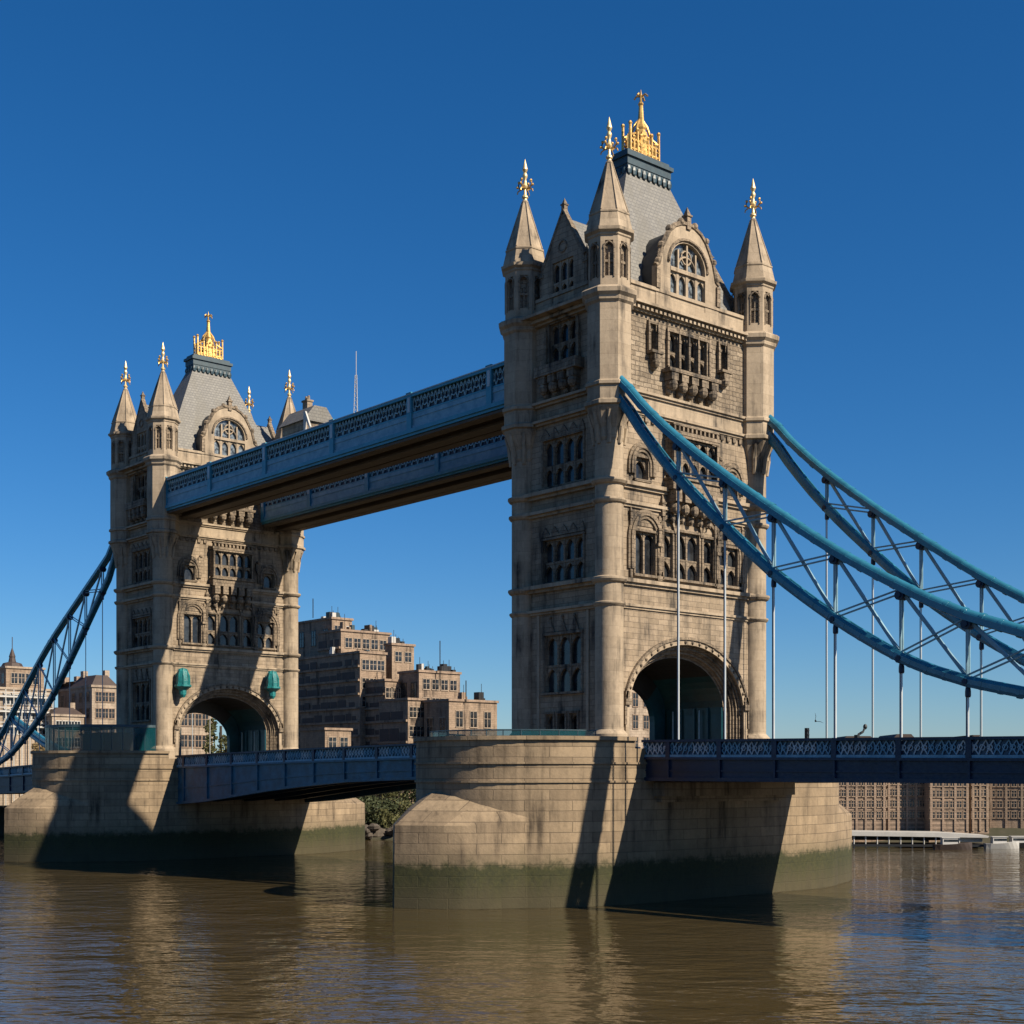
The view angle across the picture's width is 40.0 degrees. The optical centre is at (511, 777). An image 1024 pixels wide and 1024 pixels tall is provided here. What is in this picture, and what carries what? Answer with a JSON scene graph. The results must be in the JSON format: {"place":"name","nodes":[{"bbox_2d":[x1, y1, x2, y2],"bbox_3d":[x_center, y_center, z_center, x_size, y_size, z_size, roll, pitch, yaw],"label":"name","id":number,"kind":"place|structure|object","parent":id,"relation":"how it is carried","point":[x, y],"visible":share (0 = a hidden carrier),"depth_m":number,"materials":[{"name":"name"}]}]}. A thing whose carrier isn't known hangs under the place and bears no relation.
{"place":"outdoors","nodes":[
{"label":"outdoors","id":0,"kind":"place"},
{"bbox_2d":[0,836,1023,1023],"bbox_3d":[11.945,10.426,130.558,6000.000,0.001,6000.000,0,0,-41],"label":"water","id":1,"kind":"structure","parent":0,"point":[907,935],"depth_m":85.27,"materials":[{"name":"liquid"}]},
{"bbox_2d":[4,750,364,861],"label":"bridge pier","id":2,"kind":"structure","parent":1,"relation":"in","point":[90,805],"depth_m":176.20,"materials":[{"name":"stone"}]},
{"bbox_2d":[45,724,155,750],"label":"glass pavilion","id":3,"kind":"structure","parent":2,"relation":"on","point":[87,727],"depth_m":177.71,"materials":[{"name":"teal"}]},
{"bbox_2d":[79,732,135,750],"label":"kiosk","id":4,"kind":"object","parent":2,"relation":"on","point":[101,741],"visible":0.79,"depth_m":181.25,"materials":[{"name":"glass"}]},
{"bbox_2d":[106,312,305,758],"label":"bridge tower","id":5,"kind":"structure","parent":2,"relation":"on","point":[211,606],"depth_m":188.18,"materials":[{"name":"stone"}]},
{"bbox_2d":[0,545,114,765],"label":"suspension chain","id":6,"kind":"object","parent":5,"relation":"hanging from","point":[67,618],"visible":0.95,"depth_m":206.43,"materials":[{"name":"blue paint"}]},
{"bbox_2d":[0,765,31,793],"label":"side span deck","id":7,"kind":"structure","parent":6,"relation":"hanging from","point":[15,779],"depth_m":219.18,"materials":[{"name":"blue paint"}]},
{"bbox_2d":[13,713,209,753],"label":"suspension chain","id":8,"kind":"object","parent":5,"relation":"hanging from","point":[34,736],"visible":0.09,"depth_m":258.95,"materials":[{"name":"blue paint"}]},
{"bbox_2d":[137,733,142,750],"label":"window","id":9,"kind":"structure","parent":5,"relation":"in","point":[138,734],"depth_m":186.78,"materials":[{"name":"glass"}]},
{"bbox_2d":[134,470,146,500],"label":"window","id":10,"kind":"structure","parent":5,"relation":"in","point":[141,491],"depth_m":186.87,"materials":[{"name":"glass"}]},
{"bbox_2d":[131,679,150,722],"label":"window","id":11,"kind":"structure","parent":5,"relation":"in","point":[143,689],"depth_m":186.96,"materials":[{"name":"stone"}]},
{"bbox_2d":[130,546,151,584],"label":"window","id":12,"kind":"structure","parent":5,"relation":"in","point":[143,571],"depth_m":186.46,"materials":[{"name":"glass"}]},
{"bbox_2d":[131,614,151,647],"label":"window","id":13,"kind":"structure","parent":5,"relation":"in","point":[143,636],"depth_m":186.46,"materials":[{"name":"stone"}]},
{"bbox_2d":[142,733,148,750],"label":"window","id":14,"kind":"structure","parent":5,"relation":"in","point":[147,734],"depth_m":184.79,"materials":[{"name":"glass"}]},
{"bbox_2d":[174,668,191,697],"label":"hooded lantern","id":15,"kind":"object","parent":5,"relation":"attached to","point":[182,685],"visible":1,"depth_m":182.03,"materials":[{"name":"teal metal"}]},
{"bbox_2d":[177,555,201,582],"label":"window","id":16,"kind":"structure","parent":5,"relation":"in","point":[193,568],"depth_m":184.56,"materials":[{"name":"stone"}]},
{"bbox_2d":[177,600,206,644],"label":"window","id":17,"kind":"structure","parent":5,"relation":"in","point":[189,624],"depth_m":184.79,"materials":[{"name":"stone"}]},
{"bbox_2d":[205,612,218,645],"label":"window","id":18,"kind":"structure","parent":5,"relation":"in","point":[211,615],"depth_m":186.92,"materials":[{"name":"stone"}]},
{"bbox_2d":[218,611,241,647],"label":"window","id":19,"kind":"structure","parent":5,"relation":"in","point":[227,622],"depth_m":188.43,"materials":[{"name":"glass"}]},
{"bbox_2d":[213,548,254,580],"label":"window","id":20,"kind":"structure","parent":5,"relation":"in","point":[234,565],"depth_m":187.88,"materials":[{"name":"stone"}]},
{"bbox_2d":[242,615,252,648],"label":"window","id":21,"kind":"structure","parent":5,"relation":"in","point":[246,620],"depth_m":190.42,"materials":[{"name":"glass"}]},
{"bbox_2d":[251,610,279,649],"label":"window","id":22,"kind":"structure","parent":5,"relation":"in","point":[265,638],"depth_m":192.15,"materials":[{"name":"stone"}]},
{"bbox_2d":[257,564,279,589],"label":"window","id":23,"kind":"structure","parent":5,"relation":"in","point":[263,578],"depth_m":192.33,"materials":[{"name":"stone"}]},
{"bbox_2d":[264,670,279,698],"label":"hooded lantern","id":24,"kind":"object","parent":5,"relation":"attached to","point":[272,687],"visible":1,"depth_m":190.74,"materials":[{"name":"teal metal"}]},
{"bbox_2d":[393,735,851,908],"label":"bridge pier","id":25,"kind":"structure","parent":1,"relation":"in","point":[511,821],"depth_m":113.81,"materials":[{"name":"stone"}]},
{"bbox_2d":[175,743,640,803],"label":"bascule span","id":26,"kind":"object","parent":25,"relation":"on","point":[326,774],"visible":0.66,"depth_m":163.02,"materials":[{"name":"paint"}]},
{"bbox_2d":[429,729,595,736],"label":"glass balustrade","id":27,"kind":"object","parent":25,"relation":"on","point":[471,730],"visible":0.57,"depth_m":113.97,"materials":[{"name":"teal"}]},
{"bbox_2d":[499,91,778,739],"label":"bridge tower","id":28,"kind":"structure","parent":25,"relation":"on","point":[626,282],"depth_m":125.80,"materials":[{"name":"stone"}]},
{"bbox_2d":[165,361,503,518],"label":"walkway","id":29,"kind":"structure","parent":28,"relation":"attached to","point":[463,410],"depth_m":150.63,"materials":[{"name":"paint"}]},
{"bbox_2d":[279,395,332,436],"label":"roof hut","id":30,"kind":"object","parent":29,"relation":"on","point":[308,415],"visible":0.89,"depth_m":159.81,"materials":[{"name":"stone"}]},
{"bbox_2d":[353,351,357,412],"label":"antenna mast","id":31,"kind":"object","parent":29,"relation":"on","point":[356,386],"visible":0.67,"depth_m":153.40,"materials":[{"name":"metal"}]},
{"bbox_2d":[261,434,511,531],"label":"walkway","id":32,"kind":"structure","parent":28,"relation":"attached to","point":[485,462],"depth_m":169.16,"materials":[{"name":"paint"}]},
{"bbox_2d":[543,711,554,735],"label":"window","id":33,"kind":"structure","parent":28,"relation":"in","point":[551,715],"depth_m":125.83,"materials":[{"name":"stone"}]},
{"bbox_2d":[555,711,566,735],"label":"window","id":34,"kind":"structure","parent":28,"relation":"in","point":[563,717],"depth_m":124.61,"materials":[{"name":"stone"}]},
{"bbox_2d":[540,629,583,695],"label":"window","id":35,"kind":"structure","parent":28,"relation":"in","point":[565,668],"depth_m":124.54,"materials":[{"name":"stone"}]},
{"bbox_2d":[539,531,585,584],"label":"window","id":36,"kind":"structure","parent":28,"relation":"in","point":[565,556],"depth_m":124.30,"materials":[{"name":"glass"}]},
{"bbox_2d":[539,428,585,490],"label":"window","id":37,"kind":"structure","parent":28,"relation":"in","point":[565,455],"depth_m":124.30,"materials":[{"name":"stone"}]},
{"bbox_2d":[547,314,577,363],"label":"window","id":38,"kind":"structure","parent":28,"relation":"in","point":[564,334],"depth_m":124.64,"materials":[{"name":"glass"}]},
{"bbox_2d":[567,710,579,735],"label":"window","id":39,"kind":"structure","parent":28,"relation":"in","point":[575,713],"depth_m":123.42,"materials":[{"name":"stone"}]},
{"bbox_2d":[627,442,656,483],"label":"window","id":40,"kind":"structure","parent":28,"relation":"in","point":[636,466],"depth_m":122.34,"materials":[{"name":"stone"}]},
{"bbox_2d":[627,509,662,578],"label":"window","id":41,"kind":"structure","parent":28,"relation":"in","point":[641,541],"depth_m":122.64,"materials":[{"name":"stone"}]},
{"bbox_2d":[647,320,657,349],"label":"window","id":42,"kind":"structure","parent":28,"relation":"in","point":[651,322],"depth_m":123.36,"materials":[{"name":"stone"}]},
{"bbox_2d":[661,529,676,580],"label":"window","id":43,"kind":"structure","parent":28,"relation":"in","point":[666,535],"depth_m":124.79,"materials":[{"name":"stone"}]},
{"bbox_2d":[667,328,708,376],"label":"window","id":44,"kind":"structure","parent":28,"relation":"in","point":[673,338],"depth_m":126.32,"materials":[{"name":"glass"}]},
{"bbox_2d":[675,529,702,584],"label":"window","id":45,"kind":"structure","parent":28,"relation":"in","point":[687,543],"depth_m":126.48,"materials":[{"name":"stone"}]},
{"bbox_2d":[673,435,719,484],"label":"window","id":46,"kind":"structure","parent":28,"relation":"in","point":[707,449],"depth_m":125.89,"materials":[{"name":"stone"}]},
{"bbox_2d":[701,536,716,585],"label":"window","id":47,"kind":"structure","parent":28,"relation":"in","point":[706,545],"depth_m":128.34,"materials":[{"name":"stone"}]},
{"bbox_2d":[717,341,726,369],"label":"window","id":48,"kind":"structure","parent":28,"relation":"in","point":[721,343],"depth_m":129.35,"materials":[{"name":"stone"}]},
{"bbox_2d":[712,531,744,589],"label":"window","id":49,"kind":"structure","parent":28,"relation":"in","point":[730,553],"depth_m":130.27,"materials":[{"name":"stone"}]},
{"bbox_2d":[719,462,744,500],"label":"window","id":50,"kind":"structure","parent":28,"relation":"in","point":[733,468],"depth_m":130.14,"materials":[{"name":"stone"}]},
{"bbox_2d":[619,375,1023,742],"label":"suspension chain","id":51,"kind":"object","parent":28,"relation":"hanging from","point":[970,620],"visible":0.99,"depth_m":103.33,"materials":[{"name":"blue paint"}]},
{"bbox_2d":[768,414,1023,737],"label":"suspension chain","id":52,"kind":"object","parent":28,"relation":"hanging from","point":[860,539],"visible":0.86,"depth_m":121.98,"materials":[{"name":"blue paint"}]},
{"bbox_2d":[641,736,1023,783],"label":"side span deck","id":53,"kind":"structure","parent":25,"relation":"on","point":[986,760],"depth_m":101.72,"materials":[{"name":"blue paint"}]},
{"bbox_2d":[852,830,988,847],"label":"jetty","id":54,"kind":"object","parent":1,"relation":"in","point":[876,835],"visible":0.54,"depth_m":207.96,"materials":[{"name":"white paint"}]},
{"bbox_2d":[932,837,971,849],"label":"moored boat","id":55,"kind":"object","parent":1,"relation":"on","point":[949,843],"visible":0.77,"depth_m":202.40,"materials":[{"name":"white paint"}]},
{"bbox_2d":[983,836,1018,848],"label":"moored boat","id":56,"kind":"object","parent":1,"relation":"on","point":[998,842],"visible":0.77,"depth_m":205.40,"materials":[{"name":"white paint"}]},
{"bbox_2d":[1008,836,1023,847],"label":"moored boat","id":57,"kind":"object","parent":1,"relation":"on","point":[1020,839],"visible":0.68,"depth_m":206.38,"materials":[{"name":"metal"}]},
{"bbox_2d":[0,805,1023,842],"bbox_3d":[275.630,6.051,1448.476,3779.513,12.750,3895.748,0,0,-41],"label":"river bank","id":58,"kind":"structure","parent":0,"point":[1006,831],"depth_m":216.62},
{"bbox_2d":[0,637,45,688],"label":"turreted building","id":59,"kind":"structure","parent":58,"relation":"on","point":[13,673],"depth_m":301.99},
{"bbox_2d":[11,672,17,683],"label":"window","id":60,"kind":"structure","parent":59,"relation":"in","point":[14,676],"depth_m":301.11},
{"bbox_2d":[18,673,24,684],"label":"window","id":61,"kind":"structure","parent":59,"relation":"in","point":[21,676],"depth_m":302.07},
{"bbox_2d":[0,687,53,804],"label":"galleried house","id":62,"kind":"structure","parent":58,"relation":"on","point":[8,696],"depth_m":284.58,"materials":[{"name":"white paint"}]},
{"bbox_2d":[31,743,48,750],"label":"tree","id":63,"kind":"object","parent":58,"relation":"on","point":[35,746],"visible":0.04,"depth_m":266.17,"materials":[{"name":"green plant"}]},
{"bbox_2d":[44,703,84,749],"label":"white house","id":64,"kind":"structure","parent":58,"relation":"on","point":[62,716],"depth_m":288.13,"materials":[{"name":"paint"}]},
{"bbox_2d":[58,676,80,707],"bbox_3d":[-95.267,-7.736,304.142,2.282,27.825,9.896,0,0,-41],"label":"terrace house","id":65,"kind":"structure","parent":58,"relation":"on","point":[63,697],"depth_m":304.70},
{"bbox_2d":[68,670,115,732],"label":"corner house","id":66,"kind":"structure","parent":58,"relation":"on","point":[93,698],"depth_m":292.24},
{"bbox_2d":[95,691,101,701],"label":"window","id":67,"kind":"structure","parent":66,"relation":"in","point":[98,694],"depth_m":290.85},
{"bbox_2d":[95,708,101,718],"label":"window","id":68,"kind":"structure","parent":66,"relation":"in","point":[98,711],"depth_m":290.85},
{"bbox_2d":[103,708,108,718],"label":"window","id":69,"kind":"structure","parent":66,"relation":"in","point":[105,710],"depth_m":291.88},
{"bbox_2d":[109,692,114,702],"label":"window","id":70,"kind":"structure","parent":66,"relation":"in","point":[111,694],"depth_m":292.74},
{"bbox_2d":[109,708,114,718],"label":"window","id":71,"kind":"structure","parent":66,"relation":"in","point":[111,710],"depth_m":292.74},
{"bbox_2d":[181,713,212,754],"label":"quay house","id":72,"kind":"structure","parent":58,"relation":"on","point":[199,730],"depth_m":264.37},
{"bbox_2d":[181,734,187,747],"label":"window","id":73,"kind":"structure","parent":72,"relation":"in","point":[184,737],"depth_m":263.02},
{"bbox_2d":[188,713,194,726],"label":"window","id":74,"kind":"structure","parent":72,"relation":"in","point":[189,715],"depth_m":263.98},
{"bbox_2d":[188,734,194,747],"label":"window","id":75,"kind":"structure","parent":72,"relation":"in","point":[189,735],"depth_m":263.85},
{"bbox_2d":[195,713,201,726],"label":"window","id":76,"kind":"structure","parent":72,"relation":"in","point":[198,716],"depth_m":264.95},
{"bbox_2d":[195,735,201,747],"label":"window","id":77,"kind":"structure","parent":72,"relation":"in","point":[198,738],"depth_m":264.95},
{"bbox_2d":[202,714,208,726],"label":"window","id":78,"kind":"structure","parent":72,"relation":"in","point":[204,717],"depth_m":265.79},
{"bbox_2d":[202,718,226,753],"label":"tree","id":79,"kind":"object","parent":58,"relation":"on","point":[222,739],"visible":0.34,"depth_m":249.13,"materials":[{"name":"green plant"}]},
{"bbox_2d":[357,795,379,817],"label":"shore shrub","id":80,"kind":"object","parent":58,"relation":"on","point":[368,799],"visible":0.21,"depth_m":242.88,"materials":[{"name":"green plant"}]},
{"bbox_2d":[365,831,372,839],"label":"shore rock","id":81,"kind":"object","parent":58,"relation":"on","point":[369,836],"visible":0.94,"depth_m":234.93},
{"bbox_2d":[367,823,379,831],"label":"shore rock","id":82,"kind":"object","parent":81,"relation":"on","point":[373,827],"visible":1,"depth_m":234.66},
{"bbox_2d":[365,801,393,825],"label":"shore shrub","id":83,"kind":"object","parent":58,"relation":"on","point":[369,806],"visible":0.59,"depth_m":239.23,"materials":[{"name":"green plant"}]},
{"bbox_2d":[373,827,385,836],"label":"shore rock","id":84,"kind":"object","parent":58,"relation":"on","point":[379,832],"visible":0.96,"depth_m":235.97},
{"bbox_2d":[370,808,399,828],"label":"shore shrub","id":85,"kind":"object","parent":58,"relation":"on","point":[391,819],"visible":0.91,"depth_m":238.80,"materials":[{"name":"green plant"}]},
{"bbox_2d":[377,797,408,814],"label":"shore shrub","id":86,"kind":"object","parent":58,"relation":"on","point":[392,805],"visible":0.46,"depth_m":242.35,"materials":[{"name":"green plant"}]},
{"bbox_2d":[378,790,408,803],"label":"tree","id":87,"kind":"object","parent":58,"relation":"on","point":[397,794],"visible":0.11,"depth_m":246.32,"materials":[{"name":"green plant"}]},
{"bbox_2d":[298,612,498,802],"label":"stepped hotel","id":88,"kind":"structure","parent":58,"relation":"on","point":[368,685],"depth_m":276.48,"materials":[{"name":"stone"}]},
{"bbox_2d":[299,632,303,647],"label":"window","id":89,"kind":"structure","parent":88,"relation":"in","point":[301,635],"depth_m":298.69,"materials":[{"name":"glass"}]},
{"bbox_2d":[311,630,315,646],"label":"window","id":90,"kind":"structure","parent":88,"relation":"in","point":[313,633],"depth_m":295.14,"materials":[{"name":"glass"}]},
{"bbox_2d":[328,736,336,746],"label":"window","id":91,"kind":"structure","parent":88,"relation":"in","point":[332,741],"depth_m":254.93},
{"bbox_2d":[340,737,347,746],"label":"window","id":92,"kind":"structure","parent":88,"relation":"in","point":[343,740],"depth_m":256.55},
{"bbox_2d":[345,637,351,647],"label":"window","id":93,"kind":"structure","parent":88,"relation":"in","point":[348,640],"depth_m":285.09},
{"bbox_2d":[353,638,360,648],"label":"window","id":94,"kind":"structure","parent":88,"relation":"in","point":[356,641],"depth_m":286.45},
{"bbox_2d":[362,638,369,649],"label":"window","id":95,"kind":"structure","parent":88,"relation":"in","point":[365,642],"depth_m":287.81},
{"bbox_2d":[362,659,369,670],"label":"window","id":96,"kind":"structure","parent":88,"relation":"in","point":[365,662],"depth_m":276.92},
{"bbox_2d":[370,660,376,670],"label":"window","id":97,"kind":"structure","parent":88,"relation":"in","point":[373,663],"depth_m":278.01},
{"bbox_2d":[371,639,377,649],"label":"window","id":98,"kind":"structure","parent":88,"relation":"in","point":[374,642],"depth_m":289.22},
{"bbox_2d":[377,660,384,671],"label":"window","id":99,"kind":"structure","parent":88,"relation":"in","point":[380,663],"depth_m":279.27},
{"bbox_2d":[379,640,386,650],"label":"window","id":100,"kind":"structure","parent":88,"relation":"in","point":[381,642],"depth_m":290.50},
{"bbox_2d":[385,687,392,698],"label":"window","id":101,"kind":"structure","parent":88,"relation":"in","point":[387,689],"depth_m":272.50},
{"bbox_2d":[391,687,398,698],"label":"window","id":102,"kind":"structure","parent":88,"relation":"in","point":[394,688],"depth_m":273.43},
{"bbox_2d":[395,651,401,661],"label":"window","id":103,"kind":"structure","parent":88,"relation":"in","point":[398,654],"depth_m":283.97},
{"bbox_2d":[401,683,406,697],"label":"window","id":104,"kind":"structure","parent":88,"relation":"in","point":[403,685],"depth_m":273.50,"materials":[{"name":"glass"}]},
{"bbox_2d":[404,652,411,662],"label":"window","id":105,"kind":"structure","parent":88,"relation":"in","point":[407,655],"depth_m":285.47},
{"bbox_2d":[409,706,416,717],"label":"window","id":106,"kind":"structure","parent":88,"relation":"in","point":[412,709],"depth_m":264.66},
{"bbox_2d":[409,725,416,736],"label":"window","id":107,"kind":"structure","parent":88,"relation":"in","point":[412,729],"depth_m":264.63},
{"bbox_2d":[411,682,416,697],"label":"window","id":108,"kind":"structure","parent":88,"relation":"in","point":[413,684],"depth_m":271.07,"materials":[{"name":"glass"}]},
{"bbox_2d":[417,707,423,717],"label":"window","id":109,"kind":"structure","parent":88,"relation":"in","point":[420,710],"depth_m":265.79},
{"bbox_2d":[417,726,423,736],"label":"window","id":110,"kind":"structure","parent":88,"relation":"in","point":[420,729],"depth_m":265.79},
{"bbox_2d":[422,678,429,689],"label":"window","id":111,"kind":"structure","parent":88,"relation":"in","point":[425,681],"depth_m":270.97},
{"bbox_2d":[426,717,432,736],"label":"window","id":112,"kind":"structure","parent":88,"relation":"in","point":[429,721],"depth_m":264.44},
{"bbox_2d":[431,679,438,690],"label":"window","id":113,"kind":"structure","parent":88,"relation":"in","point":[434,682],"depth_m":272.43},
{"bbox_2d":[439,717,445,735],"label":"window","id":114,"kind":"structure","parent":88,"relation":"in","point":[442,720],"depth_m":261.35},
{"bbox_2d":[441,679,447,690],"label":"window","id":115,"kind":"structure","parent":88,"relation":"in","point":[444,683],"depth_m":273.90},
{"bbox_2d":[449,680,456,690],"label":"window","id":116,"kind":"structure","parent":88,"relation":"in","point":[452,683],"depth_m":275.27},
{"bbox_2d":[455,710,462,727],"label":"window","id":117,"kind":"structure","parent":88,"relation":"in","point":[458,713],"depth_m":261.42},
{"bbox_2d":[470,711,477,727],"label":"window","id":118,"kind":"structure","parent":88,"relation":"in","point":[473,714],"depth_m":263.66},
{"bbox_2d":[484,711,491,728],"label":"window","id":119,"kind":"structure","parent":88,"relation":"in","point":[487,715],"depth_m":265.92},
{"bbox_2d":[393,789,415,803],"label":"tree","id":120,"kind":"object","parent":58,"relation":"on","point":[411,795],"visible":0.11,"depth_m":250.31,"materials":[{"name":"green plant"}]},
{"bbox_2d":[395,799,414,818],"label":"shore shrub","id":121,"kind":"object","parent":58,"relation":"on","point":[403,806],"visible":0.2,"depth_m":239.77,"materials":[{"name":"green plant"}]},
{"bbox_2d":[629,690,648,748],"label":"mill house","id":122,"kind":"structure","parent":58,"relation":"on","point":[638,721],"depth_m":256.28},
{"bbox_2d":[632,692,638,706],"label":"window","id":123,"kind":"structure","parent":122,"relation":"in","point":[635,697],"depth_m":255.80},
{"bbox_2d":[632,714,638,728],"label":"window","id":124,"kind":"structure","parent":122,"relation":"in","point":[635,718],"depth_m":255.80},
{"bbox_2d":[643,715,648,729],"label":"window","id":125,"kind":"structure","parent":122,"relation":"in","point":[645,717],"depth_m":257.59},
{"bbox_2d":[837,736,886,841],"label":"warehouse","id":126,"kind":"structure","parent":58,"relation":"on","point":[864,805],"depth_m":216.92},
{"bbox_2d":[879,734,924,830],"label":"warehouse","id":127,"kind":"structure","parent":58,"relation":"on","point":[905,809],"depth_m":217.45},
{"bbox_2d":[925,783,968,841],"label":"warehouse","id":128,"kind":"structure","parent":58,"relation":"on","point":[946,807],"depth_m":214.95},
{"bbox_2d":[956,735,988,834],"bbox_3d":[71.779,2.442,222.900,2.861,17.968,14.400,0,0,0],"label":"warehouse","id":129,"kind":"structure","parent":58,"relation":"on","point":[978,808],"depth_m":215.95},
{"bbox_2d":[989,784,1023,828],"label":"warehouse","id":130,"kind":"structure","parent":58,"relation":"on","point":[1006,805],"depth_m":217.16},
{"bbox_2d":[0,0,1023,752],"label":"sky","id":131,"kind":"structure","parent":0,"point":[326,181],"materials":[{"name":"blue"}]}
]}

